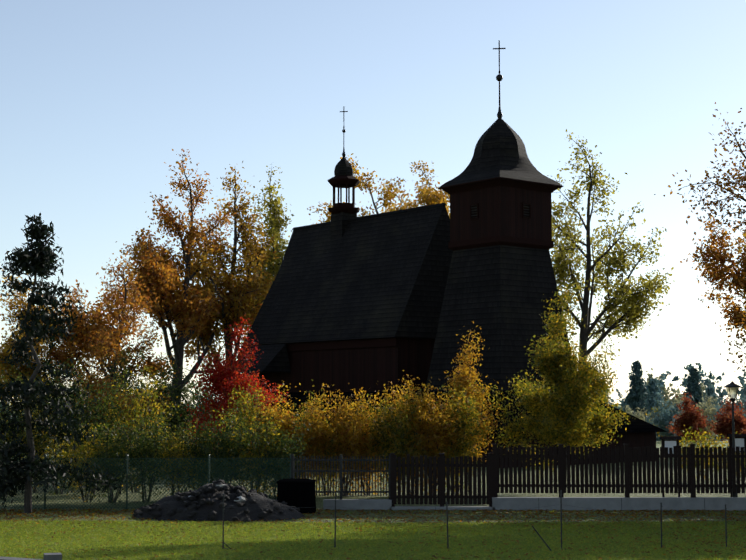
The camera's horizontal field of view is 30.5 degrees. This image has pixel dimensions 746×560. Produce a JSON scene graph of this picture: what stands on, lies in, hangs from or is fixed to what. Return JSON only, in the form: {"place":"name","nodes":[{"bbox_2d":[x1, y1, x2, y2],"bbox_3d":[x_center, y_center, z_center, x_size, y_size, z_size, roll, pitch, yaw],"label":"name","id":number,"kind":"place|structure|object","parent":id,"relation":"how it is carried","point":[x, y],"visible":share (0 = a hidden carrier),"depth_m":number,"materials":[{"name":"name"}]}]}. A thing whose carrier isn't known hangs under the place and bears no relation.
{"place":"outdoors","nodes":[
{"label":"outdoors","id":0,"kind":"place"},
{"bbox_2d":[142,380,202,435],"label":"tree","id":1,"kind":"object","parent":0,"point":[181,397],"depth_m":242.09,"materials":[{"name":"green plant"}]},
{"bbox_2d":[243,338,434,410],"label":"church nave walls","id":2,"kind":"structure","parent":0,"point":[357,369],"depth_m":80.17,"materials":[{"name":"brown wood"}]},
{"bbox_2d":[253,204,452,344],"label":"church roof","id":3,"kind":"structure","parent":2,"relation":"on","point":[380,276],"depth_m":82.45,"materials":[{"name":"black wood"}]},
{"bbox_2d":[236,271,278,357],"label":"roof edge","id":4,"kind":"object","parent":3,"relation":"on","point":[254,328],"depth_m":91.44,"materials":[{"name":"black wood"}]},
{"bbox_2d":[232,344,290,372],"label":"lower roof","id":5,"kind":"structure","parent":3,"relation":"attached to","point":[274,358],"depth_m":85.16,"materials":[{"name":"black wood"}]},
{"bbox_2d":[286,338,397,350],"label":"eave","id":6,"kind":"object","parent":3,"relation":"attached to","point":[366,343],"depth_m":81.13,"materials":[{"name":"brown wood"}]},
{"bbox_2d":[328,156,359,239],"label":"steeple turret","id":7,"kind":"object","parent":3,"relation":"on","point":[341,212],"visible":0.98,"depth_m":87.22,"materials":[{"name":"black wood"}]},
{"bbox_2d":[340,106,347,155],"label":"cross","id":8,"kind":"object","parent":7,"relation":"attached to","point":[343,131],"depth_m":88.04,"materials":[{"name":"black metal"}]},
{"bbox_2d":[292,203,446,229],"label":"roof ridge","id":9,"kind":"structure","parent":3,"relation":"on","point":[386,213],"depth_m":84.61,"materials":[{"name":"black wood"}]},
{"bbox_2d":[0,404,745,559],"bbox_3d":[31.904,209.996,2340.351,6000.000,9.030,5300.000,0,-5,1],"label":"ground","id":10,"kind":"structure","parent":0,"point":[319,502],"depth_m":44.10,"materials":[{"name":"green plant"}]},
{"bbox_2d":[0,396,50,463],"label":"bush","id":11,"kind":"object","parent":10,"relation":"on","point":[19,418],"depth_m":48.07,"materials":[{"name":"green plant"}]},
{"bbox_2d":[0,553,61,559],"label":"garden wall","id":12,"kind":"structure","parent":10,"relation":"on","point":[52,556],"depth_m":8.85,"materials":[{"name":"concrete"}]},
{"bbox_2d":[0,269,68,432],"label":"tree","id":13,"kind":"object","parent":10,"relation":"on","point":[4,348],"depth_m":83.52,"materials":[{"name":"green plant"}]},
{"bbox_2d":[0,372,72,492],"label":"bush","id":14,"kind":"object","parent":10,"relation":"on","point":[37,448],"depth_m":48.51,"materials":[{"name":"green plant"}]},
{"bbox_2d":[1,352,86,463],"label":"bush","id":15,"kind":"object","parent":10,"relation":"on","point":[53,377],"depth_m":63.55,"materials":[{"name":"green plant"}]},
{"bbox_2d":[6,353,108,493],"bbox_3d":[-11.305,5.157,48.591,3.797,5.042,3.722,0,-5,1],"label":"bush","id":16,"kind":"object","parent":10,"relation":"on","point":[48,436],"depth_m":48.46,"materials":[{"name":"green plant"}]},
{"bbox_2d":[0,212,138,513],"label":"spruce tree","id":17,"kind":"object","parent":10,"relation":"on","point":[40,260],"depth_m":40.42,"materials":[{"name":"green plant"}]},
{"bbox_2d":[47,416,130,503],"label":"green bush","id":18,"kind":"object","parent":10,"relation":"on","point":[80,454],"depth_m":44.29,"materials":[{"name":"green plant"}]},
{"bbox_2d":[61,372,134,493],"bbox_3d":[-9.699,5.579,48.765,3.088,4.664,3.373,0,-5,1],"label":"bush","id":19,"kind":"object","parent":10,"relation":"on","point":[106,408],"depth_m":48.64,"materials":[{"name":"green plant"}]},
{"bbox_2d":[18,252,179,395],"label":"tree","id":20,"kind":"object","parent":10,"relation":"on","point":[60,349],"depth_m":87.64,"materials":[{"name":"orange plant"}]},
{"bbox_2d":[52,327,176,453],"bbox_3d":[-10.758,5.111,54.927,5.422,6.368,4.565,0,-5,1],"label":"tree","id":21,"kind":"object","parent":10,"relation":"on","point":[95,382],"depth_m":54.96,"materials":[{"name":"green plant"}]},
{"bbox_2d":[71,416,170,502],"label":"green bush","id":22,"kind":"object","parent":10,"relation":"on","point":[114,454],"depth_m":44.24,"materials":[{"name":"green plant"}]},
{"bbox_2d":[96,341,148,407],"bbox_3d":[-11.964,5.930,62.867,3.416,6.408,4.316,0,-5,1],"label":"tree","id":23,"kind":"object","parent":10,"relation":"on","point":[131,375],"depth_m":63.40,"materials":[{"name":"plant"}]},
{"bbox_2d":[92,362,186,492],"bbox_3d":[-8.353,5.374,49.585,3.710,4.957,3.281,0,-5,1],"label":"bush","id":24,"kind":"object","parent":10,"relation":"on","point":[135,402],"depth_m":49.25,"materials":[{"name":"green plant"}]},
{"bbox_2d":[105,404,181,502],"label":"green bush","id":25,"kind":"object","parent":10,"relation":"on","point":[150,445],"depth_m":44.37,"materials":[{"name":"green plant"}]},
{"bbox_2d":[0,458,290,508],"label":"chainlink fence","id":26,"kind":"object","parent":10,"relation":"on","point":[152,480],"visible":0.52,"depth_m":41.68,"materials":[{"name":"metal"}]},
{"bbox_2d":[119,359,185,444],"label":"bush","id":27,"kind":"object","parent":10,"relation":"on","point":[160,374],"depth_m":64.82,"materials":[{"name":"plant"}]},
{"bbox_2d":[41,455,290,508],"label":"chainlink fence posts","id":28,"kind":"object","parent":10,"relation":"on","point":[209,458],"visible":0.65,"depth_m":41.71,"materials":[{"name":"grey metal"}]},
{"bbox_2d":[133,418,215,496],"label":"green bush","id":29,"kind":"object","parent":10,"relation":"on","point":[174,451],"depth_m":44.54,"materials":[{"name":"green plant"}]},
{"bbox_2d":[144,353,210,453],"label":"bush","id":30,"kind":"object","parent":10,"relation":"on","point":[185,412],"depth_m":63.99,"materials":[{"name":"green plant"}]},
{"bbox_2d":[108,149,261,444],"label":"tree","id":31,"kind":"object","parent":10,"relation":"on","point":[193,311],"depth_m":100.04,"materials":[{"name":"plant"}]},
{"bbox_2d":[169,368,219,452],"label":"bush","id":32,"kind":"object","parent":10,"relation":"on","point":[197,398],"depth_m":62.54,"materials":[{"name":"plant"}]},
{"bbox_2d":[154,402,244,493],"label":"green bush","id":33,"kind":"object","parent":10,"relation":"on","point":[200,439],"depth_m":44.89,"materials":[{"name":"green plant"}]},
{"bbox_2d":[136,483,305,521],"bbox_3d":[-4.399,6.345,39.227,6.250,0.970,4.250,0,-5,1],"label":"dirt pile","id":34,"kind":"object","parent":10,"relation":"on","point":[167,503],"visible":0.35,"depth_m":38.23,"materials":[{"name":"soil"}]},
{"bbox_2d":[188,484,245,502],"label":"dirt pile stones","id":35,"kind":"object","parent":34,"relation":"on","point":[241,499],"visible":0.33,"depth_m":38.40,"materials":[{"name":"grey stone"}]},
{"bbox_2d":[133,479,320,521],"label":"dirt pile clods","id":36,"kind":"object","parent":34,"relation":"on","point":[241,490],"visible":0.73,"depth_m":38.41,"materials":[{"name":"soil"}]},
{"bbox_2d":[169,161,278,365],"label":"tree","id":37,"kind":"object","parent":10,"relation":"on","point":[246,302],"depth_m":105.01,"materials":[{"name":"plant"}]},
{"bbox_2d":[222,493,227,548],"bbox_3d":[-2.993,5.015,27.678,0.107,1.380,0.040,0,-5,1],"label":"stake","id":38,"kind":"object","parent":10,"relation":"on","point":[223,525],"visible":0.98,"depth_m":27.66,"materials":[{"name":"grey metal"}]},
{"bbox_2d":[201,348,257,413],"bbox_3d":[-6.660,6.038,63.600,3.454,6.080,4.324,0,-5,1],"label":"tree","id":39,"kind":"object","parent":10,"relation":"on","point":[237,369],"depth_m":63.21,"materials":[{"name":"red plant"}]},
{"bbox_2d":[189,405,271,486],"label":"green bush","id":40,"kind":"object","parent":10,"relation":"on","point":[236,439],"depth_m":44.23,"materials":[{"name":"green plant"}]},
{"bbox_2d":[180,313,296,443],"bbox_3d":[-5.623,4.978,57.791,4.918,7.131,4.510,0,-5,1],"label":"maple tree","id":41,"kind":"object","parent":10,"relation":"on","point":[216,379],"depth_m":57.27,"materials":[{"name":"red plant"}]},
{"bbox_2d":[216,379,290,495],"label":"yellow hedge","id":42,"kind":"object","parent":10,"relation":"on","point":[245,405],"depth_m":47.73,"materials":[{"name":"yellow plant"}]},
{"bbox_2d":[205,408,304,496],"bbox_3d":[-4.110,5.903,45.063,3.669,3.398,2.757,0,-5,1],"label":"green bush","id":43,"kind":"object","parent":10,"relation":"on","point":[255,455],"depth_m":44.82,"materials":[{"name":"green plant"}]},
{"bbox_2d":[241,166,293,344],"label":"tree","id":44,"kind":"object","parent":10,"relation":"on","point":[278,222],"depth_m":113.21,"materials":[{"name":"green plant"}]},
{"bbox_2d":[233,413,313,499],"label":"green bush","id":45,"kind":"object","parent":10,"relation":"on","point":[285,451],"depth_m":44.75,"materials":[{"name":"green plant"}]},
{"bbox_2d":[249,380,326,495],"bbox_3d":[-3.017,5.756,47.767,3.047,4.511,3.298,0,-5,1],"label":"yellow hedge","id":46,"kind":"object","parent":10,"relation":"on","point":[275,416],"depth_m":47.43,"materials":[{"name":"yellow plant"}]},
{"bbox_2d":[277,478,315,513],"bbox_3d":[-2.270,6.416,40.585,1.120,1.020,0.918,0,-5,1],"label":"container","id":47,"kind":"object","parent":10,"relation":"on","point":[300,493],"visible":0.77,"depth_m":40.17,"materials":[{"name":"black plastic"}]},
{"bbox_2d":[270,383,340,487],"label":"yellow hedge","id":48,"kind":"object","parent":10,"relation":"on","point":[315,435],"depth_m":47.18,"materials":[{"name":"yellow plant"}]},
{"bbox_2d":[278,380,352,495],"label":"yellow hedge","id":49,"kind":"object","parent":10,"relation":"on","point":[326,449],"depth_m":47.81,"materials":[{"name":"yellow plant"}]},
{"bbox_2d":[334,493,336,547],"bbox_3d":[-0.732,4.995,27.648,0.105,1.380,0.040,0,-5,1],"label":"stake","id":50,"kind":"object","parent":10,"relation":"on","point":[335,524],"visible":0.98,"depth_m":27.64,"materials":[{"name":"grey metal"}]},
{"bbox_2d":[291,454,389,499],"bbox_3d":[-0.971,6.191,41.622,3.050,1.750,0.080,0,-5,1],"label":"picket fence","id":51,"kind":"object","parent":10,"relation":"on","point":[340,459],"depth_m":41.62,"materials":[{"name":"brown wood"}]},
{"bbox_2d":[312,386,384,495],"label":"yellow hedge","id":52,"kind":"object","parent":10,"relation":"on","point":[347,433],"depth_m":47.24,"materials":[{"name":"plant"}]},
{"bbox_2d":[323,499,391,509],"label":"base wall","id":53,"kind":"structure","parent":10,"relation":"on","point":[368,504],"depth_m":41.43,"materials":[{"name":"grey concrete"}]},
{"bbox_2d":[321,383,399,494],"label":"yellow hedge","id":54,"kind":"object","parent":10,"relation":"on","point":[363,395],"depth_m":47.89,"materials":[{"name":"yellow plant"}]},
{"bbox_2d":[0,508,745,559],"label":"grass lawn","id":55,"kind":"structure","parent":10,"relation":"on","point":[389,517],"depth_m":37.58,"materials":[{"name":"green plant"}]},
{"bbox_2d":[351,387,438,497],"bbox_3d":[0.849,5.805,47.129,2.771,4.251,3.722,4,-6,-38],"label":"yellow hedge","id":56,"kind":"object","parent":10,"relation":"on","point":[387,436],"depth_m":46.88,"materials":[{"name":"yellow plant"}]},
{"bbox_2d":[372,370,440,494],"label":"yellow hedge","id":57,"kind":"object","parent":10,"relation":"on","point":[397,394],"depth_m":47.54,"materials":[{"name":"yellow plant"}]},
{"bbox_2d":[394,377,477,494],"bbox_3d":[2.172,5.661,47.435,2.893,4.606,3.059,0,-5,1],"label":"yellow hedge","id":58,"kind":"object","parent":10,"relation":"on","point":[439,440],"depth_m":47.14,"materials":[{"name":"yellow plant"}]},
{"bbox_2d":[389,506,493,509],"bbox_3d":[2.094,7.080,41.510,3.200,0.400,0.283,0,-5,1],"label":"threshold","id":59,"kind":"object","parent":10,"relation":"on","point":[440,508],"depth_m":41.39,"materials":[{"name":"grey concrete"}]},
{"bbox_2d":[390,453,493,506],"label":"gate","id":60,"kind":"structure","parent":10,"relation":"on","point":[440,487],"depth_m":41.55,"materials":[{"name":"paint"}]},
{"bbox_2d":[446,502,449,548],"bbox_3d":[1.543,5.080,27.609,0.135,1.200,0.040,0,-5,1],"label":"fence post","id":61,"kind":"object","parent":10,"relation":"on","point":[447,525],"visible":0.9,"depth_m":27.61,"materials":[{"name":"grey metal"}]},
{"bbox_2d":[227,505,682,517],"bbox_3d":[2.292,4.753,27.901,10.607,0.391,0.970,1,-5,-7],"label":"lawn stake string","id":62,"kind":"object","parent":10,"relation":"on","point":[462,514],"visible":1,"depth_m":27.69,"materials":[{"name":"grey fabric"}]},
{"bbox_2d":[422,377,499,494],"bbox_3d":[2.833,5.589,47.633,3.226,4.406,3.383,0,-5,1],"label":"yellow hedge","id":63,"kind":"object","parent":10,"relation":"on","point":[468,433],"depth_m":47.52,"materials":[{"name":"yellow plant"}]},
{"bbox_2d":[258,391,666,435],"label":"church skirt roof","id":64,"kind":"structure","parent":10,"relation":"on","point":[636,425],"depth_m":74.41,"materials":[{"name":"black wood"}]},
{"bbox_2d":[435,322,504,491],"bbox_3d":[3.511,4.677,49.787,2.597,6.335,2.942,0,-5,1],"label":"young yellow tree","id":65,"kind":"object","parent":10,"relation":"on","point":[465,376],"depth_m":49.48,"materials":[{"name":"yellow plant"}]},
{"bbox_2d":[425,245,570,390],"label":"church tower","id":66,"kind":"structure","parent":10,"relation":"on","point":[494,293],"depth_m":74.14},
{"bbox_2d":[442,179,559,250],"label":"belfry","id":67,"kind":"object","parent":66,"relation":"attached to","point":[500,212],"visible":0.96,"depth_m":74.98,"materials":[{"name":"brown wood"}]},
{"bbox_2d":[440,118,561,186],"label":"tower roof","id":68,"kind":"structure","parent":67,"relation":"on","point":[500,150],"depth_m":75.64,"materials":[{"name":"black wood"}]},
{"bbox_2d":[493,40,505,117],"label":"cross finial","id":69,"kind":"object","parent":68,"relation":"on","point":[499,77],"depth_m":77.04,"materials":[{"name":"black metal"}]},
{"bbox_2d":[438,177,562,188],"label":"eave trim","id":70,"kind":"structure","parent":68,"relation":"attached to","point":[560,186],"depth_m":74.83,"materials":[{"name":"black wood"}]},
{"bbox_2d":[532,525,550,550],"bbox_3d":[3.357,5.114,26.979,0.449,0.544,0.032,0,-5,1],"label":"leaning fence post","id":71,"kind":"object","parent":10,"relation":"on","point":[541,538],"visible":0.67,"depth_m":26.97,"materials":[{"name":"grey metal"}]},
{"bbox_2d":[481,282,635,491],"bbox_3d":[6.729,3.950,50.049,4.887,7.829,5.701,-4,-7,41],"label":"young green tree","id":72,"kind":"object","parent":10,"relation":"on","point":[555,368],"depth_m":49.08,"materials":[{"name":"green plant"}]},
{"bbox_2d":[560,490,565,549],"bbox_3d":[3.836,4.973,27.587,0.107,1.440,0.040,0,-5,1],"label":"fence post","id":73,"kind":"object","parent":10,"relation":"on","point":[561,494],"visible":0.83,"depth_m":27.61,"materials":[{"name":"grey metal"}]},
{"bbox_2d":[600,391,618,408],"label":"tree","id":74,"kind":"object","parent":10,"relation":"on","point":[616,405],"depth_m":122.07,"materials":[{"name":"plant"}]},
{"bbox_2d":[547,129,674,393],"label":"tree","id":75,"kind":"object","parent":10,"relation":"on","point":[615,262],"depth_m":98.98,"materials":[{"name":"green plant"}]},
{"bbox_2d":[492,444,745,497],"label":"picket fence","id":76,"kind":"object","parent":10,"relation":"on","point":[627,456],"visible":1,"depth_m":41.51,"materials":[{"name":"paint"}]},
{"bbox_2d":[492,497,745,510],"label":"fence base wall","id":77,"kind":"structure","parent":10,"relation":"on","point":[644,503],"depth_m":41.33,"materials":[{"name":"grey concrete"}]},
{"bbox_2d":[621,360,654,418],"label":"fir tree","id":78,"kind":"object","parent":10,"relation":"on","point":[639,397],"depth_m":194.38,"materials":[{"name":"green plant"}]},
{"bbox_2d":[622,405,657,437],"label":"tree","id":79,"kind":"object","parent":10,"relation":"on","point":[641,415],"depth_m":122.58,"materials":[{"name":"green plant"}]},
{"bbox_2d":[609,371,671,411],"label":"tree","id":80,"kind":"object","parent":10,"relation":"on","point":[660,384],"depth_m":221.37,"materials":[{"name":"green plant"}]},
{"bbox_2d":[645,377,663,440],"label":"fir tree","id":81,"kind":"object","parent":10,"relation":"on","point":[653,388],"depth_m":203.26,"materials":[{"name":"green plant"}]},
{"bbox_2d":[660,502,665,547],"bbox_3d":[6.051,5.249,28.536,0.105,1.200,0.040,0,-5,1],"label":"fence post","id":82,"kind":"object","parent":10,"relation":"on","point":[661,506],"visible":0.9,"depth_m":28.54,"materials":[{"name":"grey metal"}]},
{"bbox_2d":[645,390,693,444],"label":"tree","id":83,"kind":"object","parent":10,"relation":"on","point":[665,414],"depth_m":121.09,"materials":[{"name":"green plant"}]},
{"bbox_2d":[659,436,680,496],"bbox_3d":[9.898,6.261,45.461,0.700,2.120,0.280,0,-5,1],"label":"notice board","id":84,"kind":"object","parent":10,"relation":"on","point":[668,443],"visible":0.56,"depth_m":45.49,"materials":[{"name":"paint"}]},
{"bbox_2d":[645,407,701,445],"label":"bush","id":85,"kind":"object","parent":10,"relation":"on","point":[662,425],"depth_m":130.12,"materials":[{"name":"green plant"}]},
{"bbox_2d":[645,368,705,415],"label":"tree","id":86,"kind":"object","parent":10,"relation":"on","point":[666,393],"depth_m":222.78,"materials":[{"name":"plant"}]},
{"bbox_2d":[666,391,715,443],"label":"red tree","id":87,"kind":"object","parent":10,"relation":"on","point":[690,417],"depth_m":108.77,"materials":[{"name":"red plant"}]},
{"bbox_2d":[671,396,719,446],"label":"tree","id":88,"kind":"object","parent":10,"relation":"on","point":[705,404],"depth_m":127.90,"materials":[{"name":"green plant"}]},
{"bbox_2d":[679,367,712,441],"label":"fir tree","id":89,"kind":"object","parent":10,"relation":"on","point":[694,386],"depth_m":196.34,"materials":[{"name":"green plant"}]},
{"bbox_2d":[664,425,728,478],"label":"bush","id":90,"kind":"object","parent":10,"relation":"on","point":[704,437],"depth_m":55.90,"materials":[{"name":"plant"}]},
{"bbox_2d":[654,161,745,337],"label":"tree","id":91,"kind":"object","parent":10,"relation":"on","point":[715,212],"depth_m":47.14,"materials":[{"name":"brown plant"}]},
{"bbox_2d":[672,363,727,402],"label":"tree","id":92,"kind":"object","parent":10,"relation":"on","point":[708,383],"depth_m":237.05,"materials":[{"name":"green plant"}]},
{"bbox_2d":[680,207,745,332],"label":"tree","id":93,"kind":"object","parent":10,"relation":"on","point":[716,254],"depth_m":89.27,"materials":[{"name":"orange plant"}]},
{"bbox_2d":[703,384,728,440],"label":"fir tree","id":94,"kind":"object","parent":10,"relation":"on","point":[710,390],"visible":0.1,"depth_m":205.03,"materials":[{"name":"green plant"}]},
{"bbox_2d":[705,396,745,440],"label":"red tree","id":95,"kind":"object","parent":10,"relation":"on","point":[724,428],"depth_m":110.54,"materials":[{"name":"red plant"}]},
{"bbox_2d":[705,102,745,307],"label":"tree","id":96,"kind":"object","parent":10,"relation":"on","point":[727,183],"depth_m":39.30,"materials":[{"name":"orange plant"}]},
{"bbox_2d":[706,392,745,442],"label":"tree","id":97,"kind":"object","parent":10,"relation":"on","point":[724,400],"depth_m":124.12,"materials":[{"name":"plant"}]},
{"bbox_2d":[725,504,727,546],"bbox_3d":[7.527,5.346,29.009,0.107,1.160,0.040,0,-5,1],"label":"fence post","id":98,"kind":"object","parent":10,"relation":"on","point":[726,522],"visible":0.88,"depth_m":29.01,"materials":[{"name":"grey metal"}]},
{"bbox_2d":[709,432,744,480],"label":"bush","id":99,"kind":"object","parent":10,"relation":"on","point":[726,459],"depth_m":54.46,"materials":[{"name":"plant"}]},
{"bbox_2d":[724,381,740,496],"bbox_3d":[11.153,5.114,42.281,0.522,3.950,0.522,0,-5,1],"label":"lamp post","id":100,"kind":"object","parent":10,"relation":"on","point":[732,384],"depth_m":42.30,"materials":[{"name":"black metal"}]},
{"bbox_2d":[720,323,745,371],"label":"tree","id":101,"kind":"object","parent":10,"relation":"on","point":[741,344],"depth_m":41.57,"materials":[{"name":"plant"}]},
{"bbox_2d":[726,402,745,441],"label":"red tree","id":102,"kind":"object","parent":10,"relation":"on","point":[740,410],"depth_m":116.79,"materials":[{"name":"red plant"}]},
{"bbox_2d":[727,434,745,496],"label":"notice board","id":103,"kind":"object","parent":10,"relation":"on","point":[740,440],"visible":0.65,"depth_m":45.47,"materials":[{"name":"paint"}]},
{"bbox_2d":[727,258,745,320],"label":"shade tree","id":104,"kind":"object","parent":10,"relation":"on","point":[740,291],"visible":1,"depth_m":42.77,"materials":[{"name":"orange plant"}]},
{"bbox_2d":[730,369,745,409],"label":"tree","id":105,"kind":"object","parent":10,"relation":"on","point":[743,384],"depth_m":225.99,"materials":[{"name":"green plant"}]},
{"bbox_3d":[22.089,-1.946,53.214,13.245,20.186,15.118,0,-5,1],"label":"shade tree wood","id":106,"kind":"object","parent":10,"relation":"on","visible":0},
{"bbox_2d":[733,227,745,252],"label":"tree","id":107,"kind":"object","parent":106,"relation":"attached to","point":[744,235],"visible":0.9,"depth_m":56.88,"materials":[{"name":"orange plant"}]},
{"bbox_2d":[0,0,745,403],"label":"sky","id":108,"kind":"structure","parent":0,"point":[96,96],"materials":[{"name":"blue"}]},
{"bbox_2d":[307,153,447,223],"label":"tree","id":109,"kind":"object","parent":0,"point":[390,196],"depth_m":118.60,"materials":[{"name":"plant"}]},
{"bbox_2d":[378,179,421,212],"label":"tree","id":110,"kind":"object","parent":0,"point":[403,195],"depth_m":124.42,"materials":[{"name":"yellow plant"}]},
{"bbox_2d":[389,160,449,217],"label":"tree","id":111,"kind":"object","parent":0,"point":[439,196],"depth_m":116.19,"materials":[{"name":"yellow plant"}]},
{"bbox_2d":[254,432,655,467],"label":"church skirt walls","id":112,"kind":"structure","parent":0,"point":[643,439],"depth_m":71.97,"materials":[{"name":"brown wood"}]}
]}

